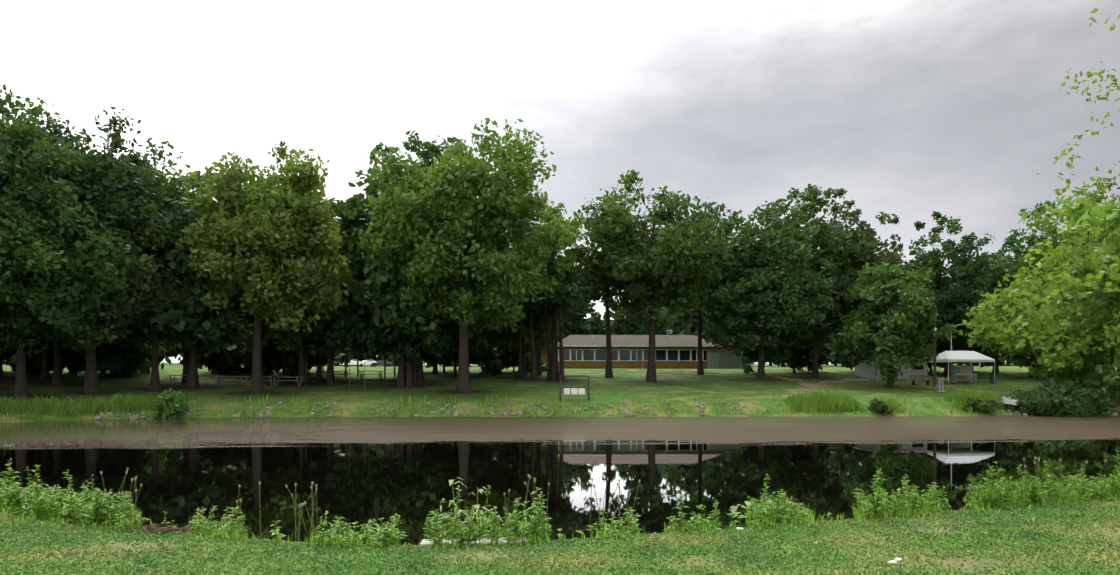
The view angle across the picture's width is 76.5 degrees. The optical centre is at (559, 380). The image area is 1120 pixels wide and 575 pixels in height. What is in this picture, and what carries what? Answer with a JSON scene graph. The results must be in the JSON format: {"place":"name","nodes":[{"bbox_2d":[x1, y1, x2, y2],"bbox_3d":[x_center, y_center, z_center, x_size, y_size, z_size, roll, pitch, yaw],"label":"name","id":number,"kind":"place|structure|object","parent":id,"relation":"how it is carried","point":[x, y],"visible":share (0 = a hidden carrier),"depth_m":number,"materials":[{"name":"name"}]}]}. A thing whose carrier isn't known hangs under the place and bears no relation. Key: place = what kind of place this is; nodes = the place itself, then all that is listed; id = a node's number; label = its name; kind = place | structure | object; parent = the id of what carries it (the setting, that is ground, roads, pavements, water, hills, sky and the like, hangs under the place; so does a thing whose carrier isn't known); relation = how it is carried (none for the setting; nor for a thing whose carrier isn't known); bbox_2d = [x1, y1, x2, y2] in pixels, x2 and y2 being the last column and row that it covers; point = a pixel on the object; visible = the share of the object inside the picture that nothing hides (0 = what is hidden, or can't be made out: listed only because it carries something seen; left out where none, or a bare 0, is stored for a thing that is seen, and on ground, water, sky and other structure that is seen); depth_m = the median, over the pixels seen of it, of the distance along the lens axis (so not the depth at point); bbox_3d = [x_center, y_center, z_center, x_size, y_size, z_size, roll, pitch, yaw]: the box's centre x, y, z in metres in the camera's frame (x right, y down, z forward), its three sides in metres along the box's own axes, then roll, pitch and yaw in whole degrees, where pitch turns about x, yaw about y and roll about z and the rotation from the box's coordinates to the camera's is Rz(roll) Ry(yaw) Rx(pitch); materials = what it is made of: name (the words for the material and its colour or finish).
{"place":"outdoors","nodes":[
{"label":"outdoors","id":0,"kind":"place"},
{"bbox_2d":[0,416,1119,544],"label":"pond water","id":1,"kind":"structure","parent":0,"point":[362,470],"depth_m":21.56,"materials":[{"name":"black liquid"}]},
{"bbox_2d":[4,457,1110,541],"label":"weeds","id":2,"kind":"object","parent":1,"relation":"on","point":[529,476],"visible":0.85,"depth_m":11.45,"materials":[{"name":"green"}]},
{"bbox_2d":[0,450,1119,546],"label":"shore weeds","id":3,"kind":"object","parent":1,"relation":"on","point":[40,500],"visible":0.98,"depth_m":11.47,"materials":[{"name":"green plant"}]},
{"bbox_2d":[0,481,1119,550],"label":"shore grass","id":4,"kind":"structure","parent":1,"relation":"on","point":[811,518],"depth_m":11.38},
{"bbox_2d":[430,477,892,533],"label":"broad leaf weeds","id":5,"kind":"object","parent":1,"relation":"on","point":[733,508],"visible":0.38,"depth_m":11.55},
{"bbox_2d":[0,362,1119,574],"bbox_3d":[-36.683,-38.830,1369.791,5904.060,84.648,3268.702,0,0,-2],"label":"ground","id":6,"kind":"structure","parent":0,"point":[738,386],"depth_m":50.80,"materials":[{"name":"green plant"}]},
{"bbox_2d":[1,346,40,374],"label":"tree","id":7,"kind":"object","parent":6,"relation":"on","point":[33,371],"visible":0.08,"depth_m":61.32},
{"bbox_2d":[0,335,42,378],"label":"tree grove","id":8,"kind":"object","parent":6,"relation":"on","point":[2,344],"depth_m":57.10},
{"bbox_2d":[2,331,53,378],"bbox_3d":[-42.657,-7.226,59.443,11.538,14.806,8.722,0,0,-2],"label":"tree grove","id":9,"kind":"object","parent":6,"relation":"on","point":[45,373],"depth_m":59.44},
{"bbox_2d":[1,341,62,375],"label":"tree","id":10,"kind":"object","parent":6,"relation":"on","point":[34,361],"visible":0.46,"depth_m":60.73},
{"bbox_2d":[0,92,99,363],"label":"tree","id":11,"kind":"object","parent":6,"relation":"on","point":[20,176],"depth_m":45.33,"materials":[{"name":"plant"}]},
{"bbox_2d":[48,343,82,375],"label":"tree","id":12,"kind":"object","parent":6,"relation":"on","point":[65,357],"depth_m":62.57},
{"bbox_2d":[0,84,170,395],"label":"tree","id":13,"kind":"object","parent":6,"relation":"on","point":[38,296],"depth_m":45.45,"materials":[{"name":"plant"}]},
{"bbox_2d":[40,130,141,383],"bbox_3d":[-40.404,-9.468,56.557,17.428,20.135,12.949,0,0,34],"label":"tree","id":14,"kind":"object","parent":6,"relation":"on","point":[57,376],"depth_m":56.51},
{"bbox_2d":[66,333,136,377],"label":"tree","id":15,"kind":"object","parent":6,"relation":"on","point":[107,361],"depth_m":60.94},
{"bbox_2d":[74,337,128,378],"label":"tree","id":16,"kind":"object","parent":6,"relation":"on","point":[107,349],"depth_m":61.99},
{"bbox_2d":[0,106,204,392],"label":"tree","id":17,"kind":"object","parent":6,"relation":"on","point":[131,175],"depth_m":50.73,"materials":[{"name":"plant"}]},
{"bbox_2d":[117,345,151,374],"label":"tree","id":18,"kind":"object","parent":6,"relation":"on","point":[145,353],"depth_m":65.09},
{"bbox_2d":[123,338,171,373],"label":"tree","id":19,"kind":"object","parent":6,"relation":"on","point":[162,353],"depth_m":68.14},
{"bbox_2d":[88,160,224,389],"bbox_3d":[-32.723,-8.100,56.239,13.464,18.253,13.357,0,0,-2],"label":"tree","id":20,"kind":"object","parent":6,"relation":"on","point":[162,238],"depth_m":53.31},
{"bbox_2d":[124,523,201,533],"bbox_3d":[-6.084,2.284,10.872,1.090,0.192,0.930,0,0,34],"label":"twig pile","id":21,"kind":"object","parent":6,"relation":"on","point":[162,529],"visible":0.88,"depth_m":10.81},
{"bbox_2d":[158,350,177,363],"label":"tree","id":22,"kind":"object","parent":6,"relation":"on","point":[167,353],"depth_m":197.15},
{"bbox_2d":[150,388,188,418],"bbox_3d":[-25.549,1.593,46.673,2.519,2.145,2.696,0,0,-2],"label":"bush","id":23,"kind":"object","parent":6,"relation":"on","point":[175,405],"depth_m":46.28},
{"bbox_2d":[168,349,182,364],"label":"tree","id":24,"kind":"object","parent":6,"relation":"on","point":[172,354],"depth_m":191.27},
{"bbox_2d":[166,341,203,364],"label":"tree","id":25,"kind":"object","parent":6,"relation":"on","point":[176,350],"depth_m":163.25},
{"bbox_2d":[149,190,238,382],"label":"tree","id":26,"kind":"object","parent":6,"relation":"on","point":[181,349],"depth_m":61.72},
{"bbox_2d":[106,156,285,387],"bbox_3d":[-30.600,-8.573,58.130,16.232,18.883,13.136,0,0,-2],"label":"tree grove","id":27,"kind":"object","parent":6,"relation":"on","point":[212,328],"depth_m":54.97,"materials":[{"name":"plant"}]},
{"bbox_2d":[179,344,241,374],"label":"tree","id":28,"kind":"object","parent":6,"relation":"on","point":[219,366],"depth_m":69.16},
{"bbox_2d":[207,331,246,365],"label":"tree","id":29,"kind":"object","parent":6,"relation":"on","point":[238,358],"visible":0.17,"depth_m":68.89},
{"bbox_2d":[166,375,305,385],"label":"picnic tables","id":30,"kind":"object","parent":6,"relation":"on","point":[219,380],"visible":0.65,"depth_m":60.38,"materials":[{"name":"grey wood"}]},
{"bbox_2d":[222,332,261,374],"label":"tree","id":31,"kind":"object","parent":6,"relation":"on","point":[236,369],"depth_m":69.90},
{"bbox_2d":[222,332,293,377],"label":"tree","id":32,"kind":"object","parent":6,"relation":"on","point":[270,362],"visible":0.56,"depth_m":66.77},
{"bbox_2d":[176,141,353,393],"bbox_3d":[-23.034,-8.563,55.880,13.356,19.734,13.426,0,0,-2],"label":"tree","id":33,"kind":"object","parent":6,"relation":"on","point":[304,281],"depth_m":53.35,"materials":[{"name":"plant"}]},
{"bbox_2d":[249,190,344,378],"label":"tree grove","id":34,"kind":"object","parent":6,"relation":"on","point":[339,201],"depth_m":67.15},
{"bbox_2d":[264,325,338,360],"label":"tree grove","id":35,"kind":"object","parent":6,"relation":"on","point":[322,342],"depth_m":67.43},
{"bbox_2d":[272,339,336,377],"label":"tree","id":36,"kind":"object","parent":6,"relation":"on","point":[291,371],"visible":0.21,"depth_m":68.43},
{"bbox_2d":[244,192,366,383],"bbox_3d":[-22.390,-7.894,63.248,12.674,17.051,12.779,0,0,-2],"label":"tree grove","id":37,"kind":"object","parent":6,"relation":"on","point":[317,331],"depth_m":61.29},
{"bbox_2d":[275,201,368,383],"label":"tree","id":38,"kind":"object","parent":6,"relation":"on","point":[356,238],"depth_m":61.64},
{"bbox_2d":[307,230,349,378],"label":"tree","id":39,"kind":"object","parent":6,"relation":"on","point":[319,369],"depth_m":67.88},
{"bbox_2d":[309,354,353,372],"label":"tree","id":40,"kind":"object","parent":6,"relation":"on","point":[341,358],"depth_m":74.97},
{"bbox_2d":[298,349,397,378],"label":"picnic shelter","id":41,"kind":"object","parent":6,"relation":"on","point":[385,352],"visible":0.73,"depth_m":67.11,"materials":[{"name":"brown wood"}]},
{"bbox_2d":[336,339,376,361],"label":"tree","id":42,"kind":"object","parent":6,"relation":"on","point":[362,355],"depth_m":184.39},
{"bbox_2d":[359,360,375,366],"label":"silver car","id":43,"kind":"object","parent":6,"relation":"on","point":[365,362],"visible":0.54,"depth_m":149.01,"materials":[{"name":"white paint"}]},
{"bbox_2d":[367,354,383,365],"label":"tree","id":44,"kind":"object","parent":6,"relation":"on","point":[376,358],"depth_m":235.65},
{"bbox_2d":[371,360,392,366],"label":"dark car","id":45,"kind":"object","parent":6,"relation":"on","point":[381,362],"visible":0.92,"depth_m":150.10,"materials":[{"name":"grey paint"}]},
{"bbox_2d":[323,179,471,385],"bbox_3d":[-13.719,-8.371,62.879,14.674,18.223,12.319,0,0,-2],"label":"tree","id":46,"kind":"object","parent":6,"relation":"on","point":[346,328],"depth_m":59.66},
{"bbox_2d":[377,344,426,365],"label":"tree","id":47,"kind":"object","parent":6,"relation":"on","point":[390,357],"depth_m":165.63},
{"bbox_2d":[343,130,474,385],"bbox_3d":[-13.660,-10.584,61.217,11.070,22.804,14.527,0,0,19],"label":"tree","id":48,"kind":"object","parent":6,"relation":"on","point":[390,290],"depth_m":58.66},
{"bbox_2d":[327,180,491,385],"bbox_3d":[-13.072,-8.737,61.566,15.750,19.054,12.662,0,0,-2],"label":"tree","id":49,"kind":"object","parent":6,"relation":"on","point":[401,321],"depth_m":58.97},
{"bbox_2d":[398,348,433,367],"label":"tree","id":50,"kind":"object","parent":6,"relation":"on","point":[428,358],"visible":0.06,"depth_m":75.15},
{"bbox_2d":[370,254,480,382],"bbox_3d":[-13.072,-8.474,65.139,12.288,17.963,11.430,0,0,-2],"label":"tree grove","id":51,"kind":"object","parent":6,"relation":"on","point":[420,376],"depth_m":64.90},
{"bbox_2d":[423,340,452,373],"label":"tree grove","id":52,"kind":"object","parent":6,"relation":"on","point":[435,368],"depth_m":74.50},
{"bbox_2d":[435,350,473,372],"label":"tree","id":53,"kind":"object","parent":6,"relation":"on","point":[446,360],"depth_m":72.82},
{"bbox_2d":[436,329,499,373],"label":"tree grove","id":54,"kind":"object","parent":6,"relation":"on","point":[457,354],"depth_m":74.31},
{"bbox_2d":[356,118,583,392],"bbox_3d":[-7.003,-9.005,56.821,17.879,20.476,15.769,0,0,-2],"label":"tree","id":55,"kind":"object","parent":6,"relation":"on","point":[463,182],"depth_m":52.96,"materials":[{"name":"plant"}]},
{"bbox_2d":[420,537,527,545],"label":"rocks","id":56,"kind":"object","parent":6,"relation":"on","point":[424,542],"visible":0.31,"depth_m":9.99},
{"bbox_2d":[450,237,513,360],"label":"tree grove","id":57,"kind":"object","parent":6,"relation":"on","point":[474,344],"visible":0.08,"depth_m":71.17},
{"bbox_2d":[457,314,517,374],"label":"tree","id":58,"kind":"object","parent":6,"relation":"on","point":[498,364],"depth_m":73.90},
{"bbox_2d":[0,388,1011,416],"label":"tall grass clumps","id":59,"kind":"object","parent":6,"relation":"on","point":[830,399],"visible":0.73,"depth_m":48.01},
{"bbox_2d":[490,340,530,371],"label":"tree","id":60,"kind":"object","parent":6,"relation":"on","point":[513,355],"depth_m":75.51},
{"bbox_2d":[493,305,551,374],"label":"tree grove","id":61,"kind":"object","parent":6,"relation":"on","point":[524,327],"depth_m":71.51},
{"bbox_2d":[489,226,569,377],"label":"tree","id":62,"kind":"object","parent":6,"relation":"on","point":[520,373],"depth_m":69.39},
{"bbox_2d":[496,308,563,366],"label":"tree","id":63,"kind":"object","parent":6,"relation":"on","point":[543,343],"visible":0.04,"depth_m":157.37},
{"bbox_2d":[526,358,547,371],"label":"bush by hall","id":64,"kind":"object","parent":6,"relation":"on","point":[544,366],"visible":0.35,"depth_m":77.49,"materials":[{"name":"green plant"}]},
{"bbox_2d":[513,233,572,379],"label":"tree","id":65,"kind":"object","parent":6,"relation":"on","point":[551,259],"depth_m":67.18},
{"bbox_2d":[532,305,560,365],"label":"tree grove","id":66,"kind":"object","parent":6,"relation":"on","point":[536,348],"depth_m":73.15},
{"bbox_2d":[537,304,570,375],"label":"tree grove","id":67,"kind":"object","parent":6,"relation":"on","point":[539,372],"depth_m":72.27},
{"bbox_2d":[516,262,593,379],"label":"tree grove","id":68,"kind":"object","parent":6,"relation":"on","point":[548,345],"depth_m":67.54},
{"bbox_2d":[520,267,593,380],"bbox_3d":[-0.501,-5.277,67.022,7.326,11.232,10.201,0,0,-2],"label":"tree grove","id":69,"kind":"object","parent":6,"relation":"on","point":[558,294],"depth_m":64.84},
{"bbox_2d":[527,201,591,379],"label":"tree","id":70,"kind":"object","parent":6,"relation":"on","point":[570,257],"depth_m":66.31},
{"bbox_2d":[0,392,1119,421],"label":"shore grass","id":71,"kind":"structure","parent":6,"relation":"on","point":[553,400],"depth_m":49.41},
{"bbox_2d":[559,376,589,400],"bbox_3d":[1.044,0.575,51.392,2.146,1.833,1.190,0,0,-2],"label":"garden swing","id":72,"kind":"object","parent":6,"relation":"on","point":[573,390],"visible":0.96,"depth_m":51.50,"materials":[{"name":"fabric"}]},
{"bbox_2d":[558,299,601,339],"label":"tree","id":73,"kind":"object","parent":6,"relation":"on","point":[582,325],"depth_m":192.37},
{"bbox_2d":[94,401,1118,419],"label":"rip rap stones","id":74,"kind":"object","parent":6,"relation":"on","point":[269,408],"visible":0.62,"depth_m":49.17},
{"bbox_2d":[590,297,625,334],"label":"tree","id":75,"kind":"object","parent":6,"relation":"on","point":[618,322],"visible":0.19,"depth_m":196.80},
{"bbox_2d":[573,219,642,377],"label":"tree","id":76,"kind":"object","parent":6,"relation":"on","point":[598,295],"depth_m":69.85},
{"bbox_2d":[598,299,674,334],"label":"tree","id":77,"kind":"object","parent":6,"relation":"on","point":[626,325],"visible":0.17,"depth_m":185.14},
{"bbox_2d":[537,335,745,368],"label":"building","id":78,"kind":"structure","parent":6,"relation":"on","point":[630,351],"depth_m":88.31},
{"bbox_2d":[573,169,738,381],"bbox_3d":[8.394,-9.268,66.777,14.437,19.397,15.576,0,0,-2],"label":"tree","id":79,"kind":"object","parent":6,"relation":"on","point":[673,237],"depth_m":64.13,"materials":[{"name":"plant"}]},
{"bbox_2d":[638,195,765,374],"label":"tree","id":80,"kind":"object","parent":6,"relation":"on","point":[696,215],"depth_m":70.15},
{"bbox_2d":[660,304,751,349],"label":"tree","id":81,"kind":"object","parent":6,"relation":"on","point":[683,327],"depth_m":148.24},
{"bbox_2d":[732,322,792,372],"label":"tree","id":82,"kind":"object","parent":6,"relation":"on","point":[773,354],"visible":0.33,"depth_m":74.42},
{"bbox_2d":[684,201,843,379],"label":"tree","id":83,"kind":"object","parent":6,"relation":"on","point":[779,296],"depth_m":65.21,"materials":[{"name":"plant"}]},
{"bbox_2d":[777,337,825,372],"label":"tree","id":84,"kind":"object","parent":6,"relation":"on","point":[795,351],"depth_m":75.79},
{"bbox_2d":[773,340,830,371],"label":"bush","id":85,"kind":"object","parent":6,"relation":"on","point":[823,358],"depth_m":77.19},
{"bbox_2d":[717,527,901,563],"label":"paper litter","id":86,"kind":"object","parent":6,"relation":"on","point":[895,560],"visible":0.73,"depth_m":8.28,"materials":[{"name":"white paper"}]},
{"bbox_2d":[752,184,877,377],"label":"tree","id":87,"kind":"object","parent":6,"relation":"on","point":[843,299],"depth_m":69.00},
{"bbox_2d":[818,320,875,366],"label":"tree","id":88,"kind":"object","parent":6,"relation":"on","point":[827,351],"visible":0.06,"depth_m":151.43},
{"bbox_2d":[828,333,874,369],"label":"tree","id":89,"kind":"object","parent":6,"relation":"on","point":[842,350],"visible":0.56,"depth_m":76.89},
{"bbox_2d":[815,211,943,354],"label":"tree","id":90,"kind":"object","parent":6,"relation":"on","point":[891,257],"depth_m":68.92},
{"bbox_2d":[867,398,894,413],"bbox_3d":[22.478,1.783,49.754,1.855,1.235,2.154,0,0,-2],"label":"bush","id":91,"kind":"object","parent":6,"relation":"on","point":[877,405],"depth_m":49.25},
{"bbox_2d":[855,360,926,379],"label":"shed","id":92,"kind":"structure","parent":6,"relation":"on","point":[864,369],"depth_m":69.22,"materials":[{"name":"concrete"}]},
{"bbox_2d":[840,261,957,387],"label":"tree","id":93,"kind":"object","parent":6,"relation":"on","point":[890,281],"depth_m":59.55,"materials":[{"name":"plant"}]},
{"bbox_2d":[882,324,944,372],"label":"tree","id":94,"kind":"object","parent":6,"relation":"on","point":[929,365],"visible":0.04,"depth_m":76.49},
{"bbox_2d":[911,375,928,384],"bbox_3d":[32.381,-0.033,63.854,1.600,0.925,0.425,0,0,-2],"label":"park bench","id":95,"kind":"object","parent":6,"relation":"on","point":[919,377],"visible":0.96,"depth_m":64.01,"materials":[{"name":"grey wood"}]},
{"bbox_2d":[895,328,945,358],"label":"tree","id":96,"kind":"object","parent":6,"relation":"on","point":[939,350],"visible":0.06,"depth_m":74.46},
{"bbox_2d":[937,378,944,391],"bbox_3d":[31.243,0.359,58.340,0.500,1.150,0.360,0,0,-2],"label":"information post","id":97,"kind":"object","parent":6,"relation":"on","point":[940,384],"visible":1,"depth_m":58.24,"materials":[{"name":"metal"}]},
{"bbox_2d":[902,211,1003,375],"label":"tree","id":98,"kind":"object","parent":6,"relation":"on","point":[956,301],"depth_m":71.54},
{"bbox_2d":[900,385,1010,393],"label":"dirt path","id":99,"kind":"structure","parent":6,"relation":"on","point":[956,389],"depth_m":60.92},
{"bbox_2d":[926,351,994,381],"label":"frame tent","id":100,"kind":"object","parent":6,"relation":"on","point":[961,372],"visible":0.92,"depth_m":65.83,"materials":[{"name":"fabric"}]},
{"bbox_2d":[933,318,999,385],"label":"utility poles","id":101,"kind":"object","parent":6,"relation":"on","point":[934,365],"visible":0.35,"depth_m":63.14,"materials":[{"name":"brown wood"}]},
{"bbox_2d":[950,337,1002,372],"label":"tree","id":102,"kind":"object","parent":6,"relation":"on","point":[987,352],"depth_m":77.06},
{"bbox_2d":[962,397,998,413],"bbox_3d":[29.674,1.804,50.221,2.392,1.389,2.343,0,0,-2],"label":"bush","id":103,"kind":"object","parent":6,"relation":"on","point":[990,405],"depth_m":49.81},
{"bbox_2d":[949,233,1034,372],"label":"tree","id":104,"kind":"object","parent":6,"relation":"on","point":[987,240],"depth_m":76.04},
{"bbox_2d":[990,373,996,382],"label":"trash bin","id":105,"kind":"object","parent":6,"relation":"on","point":[991,378],"visible":0.94,"depth_m":65.49,"materials":[{"name":"green"}]},
{"bbox_2d":[993,268,1027,365],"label":"tree","id":106,"kind":"object","parent":6,"relation":"on","point":[1006,271],"depth_m":171.34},
{"bbox_2d":[1002,396,1019,404],"bbox_3d":[32.562,1.478,51.410,1.238,0.589,3.600,0,0,33],"label":"jon boat","id":107,"kind":"object","parent":6,"relation":"on","point":[1006,400],"visible":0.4,"depth_m":50.08,"materials":[{"name":"metal"}]},
{"bbox_2d":[1006,347,1042,369],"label":"tree","id":108,"kind":"object","parent":6,"relation":"on","point":[1026,360],"visible":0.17,"depth_m":76.76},
{"bbox_2d":[970,200,1084,377],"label":"tree","id":109,"kind":"object","parent":6,"relation":"on","point":[1031,240],"depth_m":71.31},
{"bbox_2d":[1005,380,1071,416],"bbox_3d":[33.623,1.349,50.022,3.534,2.739,4.204,0,0,-2],"label":"bush","id":110,"kind":"object","parent":6,"relation":"on","point":[1031,406],"visible":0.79,"depth_m":49.25,"materials":[{"name":"green plant"}]},
{"bbox_2d":[959,176,1119,402],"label":"tree","id":111,"kind":"object","parent":6,"relation":"on","point":[1077,335],"depth_m":51.68,"materials":[{"name":"plant"}]},
{"bbox_2d":[1023,377,1099,416],"bbox_3d":[35.021,1.288,49.614,4.584,3.129,4.375,0,0,-2],"label":"bush","id":112,"kind":"object","parent":6,"relation":"on","point":[1076,405],"visible":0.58,"depth_m":48.86,"materials":[{"name":"green plant"}]},
{"bbox_2d":[1009,177,1119,379],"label":"tree","id":113,"kind":"object","parent":6,"relation":"on","point":[1054,234],"depth_m":67.82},
{"bbox_2d":[1063,383,1112,414],"bbox_3d":[36.686,1.405,50.290,3.641,2.474,3.847,0,0,-2],"label":"bush","id":114,"kind":"object","parent":6,"relation":"on","point":[1099,404],"visible":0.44,"depth_m":49.34,"materials":[{"name":"green plant"}]},
{"bbox_2d":[1094,347,1119,371],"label":"tree","id":115,"kind":"object","parent":6,"relation":"on","point":[1100,363],"depth_m":75.82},
{"bbox_2d":[0,0,1119,364],"label":"sky","id":116,"kind":"structure","parent":0,"point":[915,109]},
{"bbox_2d":[753,372,822,385],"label":"dirt path","id":117,"kind":"structure","parent":0,"point":[800,381],"depth_m":68.61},
{"bbox_2d":[778,378,870,397],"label":"dirt path","id":118,"kind":"structure","parent":0,"point":[810,388],"depth_m":62.79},
{"bbox_2d":[1036,0,1119,191],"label":"tree","id":119,"kind":"object","parent":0,"point":[1107,114],"depth_m":12.44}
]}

